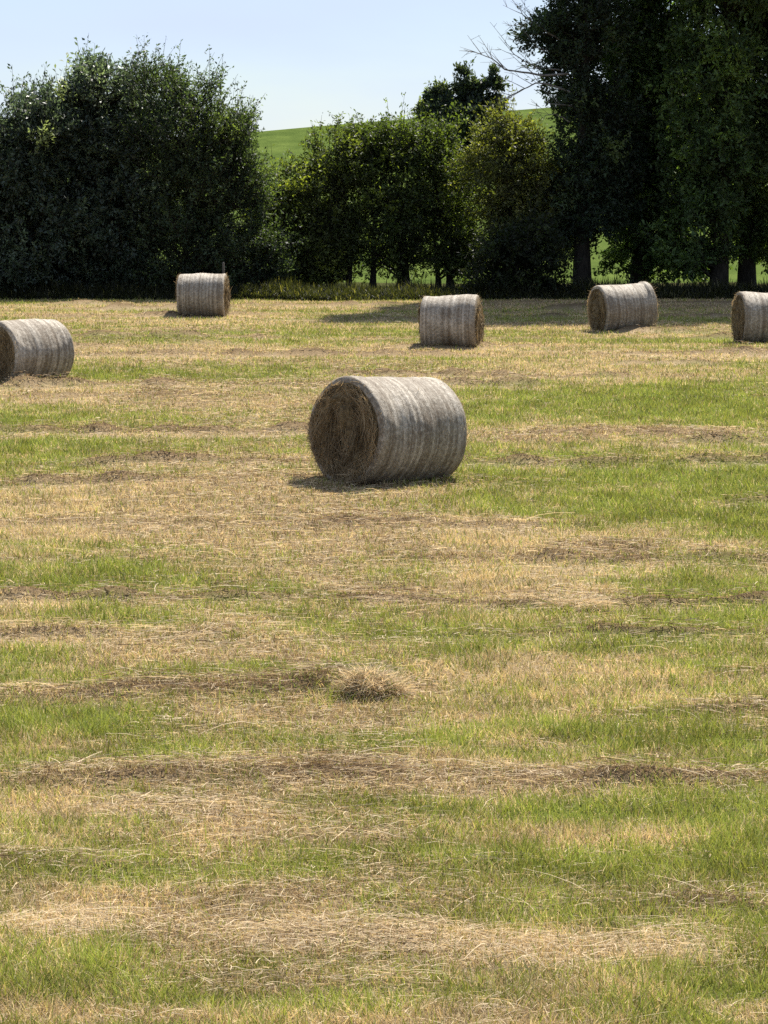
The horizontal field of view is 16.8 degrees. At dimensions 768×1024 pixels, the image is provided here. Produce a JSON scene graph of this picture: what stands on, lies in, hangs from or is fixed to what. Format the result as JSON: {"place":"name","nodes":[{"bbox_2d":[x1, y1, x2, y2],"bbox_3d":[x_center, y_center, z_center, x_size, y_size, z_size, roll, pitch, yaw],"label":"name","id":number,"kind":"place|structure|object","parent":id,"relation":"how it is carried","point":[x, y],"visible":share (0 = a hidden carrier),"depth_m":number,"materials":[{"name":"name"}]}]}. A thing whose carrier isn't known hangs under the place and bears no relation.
{"place":"outdoors","nodes":[
{"label":"outdoors","id":0,"kind":"place"},
{"bbox_2d":[0,0,756,134],"label":"sky","id":1,"kind":"structure","parent":0,"point":[310,59],"materials":[{"name":"blue"}]},
{"bbox_2d":[0,282,767,1023],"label":"field","id":2,"kind":"structure","parent":0,"point":[300,426],"depth_m":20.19,"materials":[{"name":"plant"}]},
{"bbox_2d":[0,317,74,381],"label":"hay bale","id":3,"kind":"object","parent":2,"relation":"on","point":[39,346],"visible":0.93,"depth_m":46.70},
{"bbox_2d":[0,49,118,292],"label":"grey leaved tree","id":4,"kind":"object","parent":2,"relation":"on","point":[31,174],"visible":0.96,"depth_m":85.80,"materials":[{"name":"green plant"}]},
{"bbox_2d":[21,34,220,288],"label":"grey leaved tree","id":5,"kind":"object","parent":2,"relation":"on","point":[112,201],"visible":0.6,"depth_m":86.74,"materials":[{"name":"green plant"}]},
{"bbox_2d":[174,272,231,316],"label":"hay bale","id":6,"kind":"object","parent":2,"relation":"on","point":[203,294],"visible":1,"depth_m":72.48},
{"bbox_2d":[102,35,309,289],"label":"hawthorn","id":7,"kind":"object","parent":2,"relation":"on","point":[207,158],"visible":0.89,"depth_m":86.33,"materials":[{"name":"green plant"}]},
{"bbox_2d":[222,262,224,273],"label":"fence post","id":8,"kind":"object","parent":2,"relation":"on","point":[223,267],"visible":0.46,"depth_m":83.94,"materials":[{"name":"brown wood"}]},
{"bbox_2d":[241,144,356,287],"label":"elder bush","id":9,"kind":"object","parent":2,"relation":"on","point":[294,192],"visible":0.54,"depth_m":89.29,"materials":[{"name":"green plant"}]},
{"bbox_2d":[277,113,391,286],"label":"field maple","id":10,"kind":"object","parent":2,"relation":"on","point":[348,233],"visible":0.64,"depth_m":90.03,"materials":[{"name":"green plant"}]},
{"bbox_2d":[317,658,431,703],"bbox_3d":[-0.083,1.120,17.755,0.724,0.270,0.677,-4,8,-30],"label":"hay clump","id":11,"kind":"object","parent":2,"relation":"on","point":[360,683],"visible":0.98,"depth_m":17.66,"materials":[{"name":"beige plant"}]},
{"bbox_2d":[0,309,767,1023],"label":"loose hay","id":12,"kind":"object","parent":2,"relation":"on","point":[304,925],"visible":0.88,"depth_m":16.66},
{"bbox_2d":[0,274,767,299],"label":"undergrowth","id":13,"kind":"object","parent":2,"relation":"on","point":[415,290],"visible":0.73,"depth_m":85.34,"materials":[{"name":"green plant"}]},
{"bbox_2d":[303,374,469,486],"bbox_3d":[0.063,-0.994,30.873,1.786,1.339,1.418,-2,6,-43],"label":"hay bale","id":14,"kind":"object","parent":2,"relation":"on","point":[367,430],"visible":0.96,"depth_m":30.41},
{"bbox_2d":[323,92,459,288],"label":"field maple","id":15,"kind":"object","parent":2,"relation":"on","point":[378,197],"visible":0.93,"depth_m":90.46,"materials":[{"name":"green plant"}]},
{"bbox_2d":[392,98,499,287],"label":"field maple","id":16,"kind":"object","parent":2,"relation":"on","point":[457,236],"visible":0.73,"depth_m":91.07,"materials":[{"name":"green plant"}]},
{"bbox_2d":[416,294,484,346],"bbox_3d":[1.510,-4.301,58.246,1.622,1.273,1.339,1,7,10],"label":"hay bale","id":17,"kind":"object","parent":2,"relation":"on","point":[454,320],"visible":0.99,"depth_m":57.74},
{"bbox_2d":[440,84,579,265],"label":"field maple","id":18,"kind":"object","parent":2,"relation":"on","point":[514,144],"visible":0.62,"depth_m":89.04,"materials":[{"name":"green plant"}]},
{"bbox_2d":[452,194,582,295],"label":"bramble bush","id":19,"kind":"object","parent":2,"relation":"on","point":[534,242],"visible":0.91,"depth_m":85.50,"materials":[{"name":"green plant"}]},
{"bbox_2d":[461,0,660,283],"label":"ivy covered tree","id":20,"kind":"object","parent":2,"relation":"on","point":[571,40],"visible":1,"depth_m":88.10,"materials":[{"name":"green plant"}]},
{"bbox_2d":[525,591,630,612],"bbox_3d":[1.576,0.758,21.645,0.976,0.182,0.816,0,7,0],"label":"hay clump","id":21,"kind":"object","parent":2,"relation":"on","point":[596,600],"visible":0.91,"depth_m":21.59,"materials":[{"name":"beige plant"}]},
{"bbox_2d":[586,281,659,330],"bbox_3d":[5.937,-5.088,64.559,1.713,1.324,1.450,-5,8,-19],"label":"hay bale","id":22,"kind":"object","parent":2,"relation":"on","point":[612,307],"visible":0.88,"depth_m":64.08},
{"bbox_2d":[563,0,713,287],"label":"ash tree","id":23,"kind":"object","parent":2,"relation":"on","point":[645,60],"visible":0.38,"depth_m":90.11,"materials":[{"name":"green plant"}]},
{"bbox_2d":[632,0,767,284],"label":"ash tree","id":24,"kind":"object","parent":2,"relation":"on","point":[704,184],"visible":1,"depth_m":87.08,"materials":[{"name":"green plant"}]},
{"bbox_2d":[721,4,767,287],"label":"ash tree","id":25,"kind":"object","parent":2,"relation":"on","point":[754,236],"visible":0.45,"depth_m":89.00,"materials":[{"name":"green plant"}]},
{"bbox_2d":[730,291,767,342],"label":"hay bale","id":26,"kind":"object","parent":2,"relation":"on","point":[749,316],"visible":0.94,"depth_m":59.31},
{"bbox_2d":[53,108,767,283],"bbox_3d":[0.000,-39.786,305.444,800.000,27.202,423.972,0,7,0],"label":"hill","id":27,"kind":"structure","parent":0,"point":[282,140],"depth_m":184.81,"materials":[{"name":"green plant"}]},
{"bbox_2d":[411,57,510,248],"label":"poplar","id":28,"kind":"object","parent":27,"relation":"on","point":[465,88],"visible":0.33,"depth_m":121.10,"materials":[{"name":"green plant"}]}
]}

